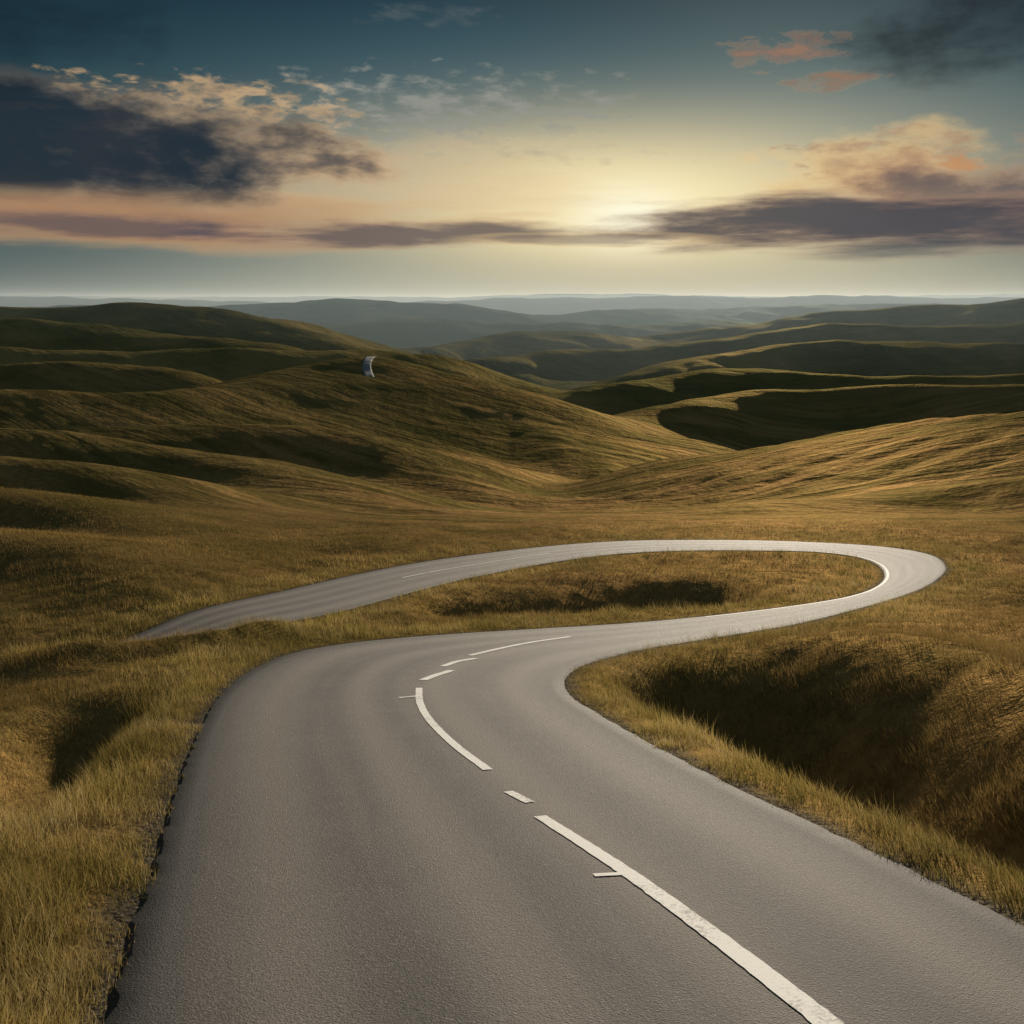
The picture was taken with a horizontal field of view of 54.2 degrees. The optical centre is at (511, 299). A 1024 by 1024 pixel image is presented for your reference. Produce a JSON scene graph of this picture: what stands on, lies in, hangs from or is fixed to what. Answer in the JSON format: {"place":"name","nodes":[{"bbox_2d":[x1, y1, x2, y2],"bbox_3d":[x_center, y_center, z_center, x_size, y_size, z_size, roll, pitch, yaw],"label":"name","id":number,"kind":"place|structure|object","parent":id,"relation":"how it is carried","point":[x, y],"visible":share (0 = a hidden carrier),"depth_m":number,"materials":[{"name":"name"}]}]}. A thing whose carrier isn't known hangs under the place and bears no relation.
{"place":"outdoors","nodes":[
{"label":"outdoors","id":0,"kind":"place"},
{"bbox_2d":[0,294,1023,1023],"bbox_3d":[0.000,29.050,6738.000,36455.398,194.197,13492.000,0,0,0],"label":"grassland hills","id":1,"kind":"structure","parent":0,"point":[610,408],"depth_m":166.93,"materials":[{"name":"plant"}]},
{"bbox_2d":[0,0,1023,297],"label":"sky","id":2,"kind":"structure","parent":0,"point":[149,148],"materials":[{"name":"blue"}]},
{"bbox_2d":[102,540,1023,1023],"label":"road","id":3,"kind":"structure","parent":0,"point":[348,834],"depth_m":9.48,"materials":[{"name":"grey asphalt"}]},
{"bbox_2d":[399,551,888,1023],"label":"road markings","id":4,"kind":"object","parent":3,"relation":"on","point":[810,1009],"visible":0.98,"depth_m":8.38,"materials":[{"name":"paint"}]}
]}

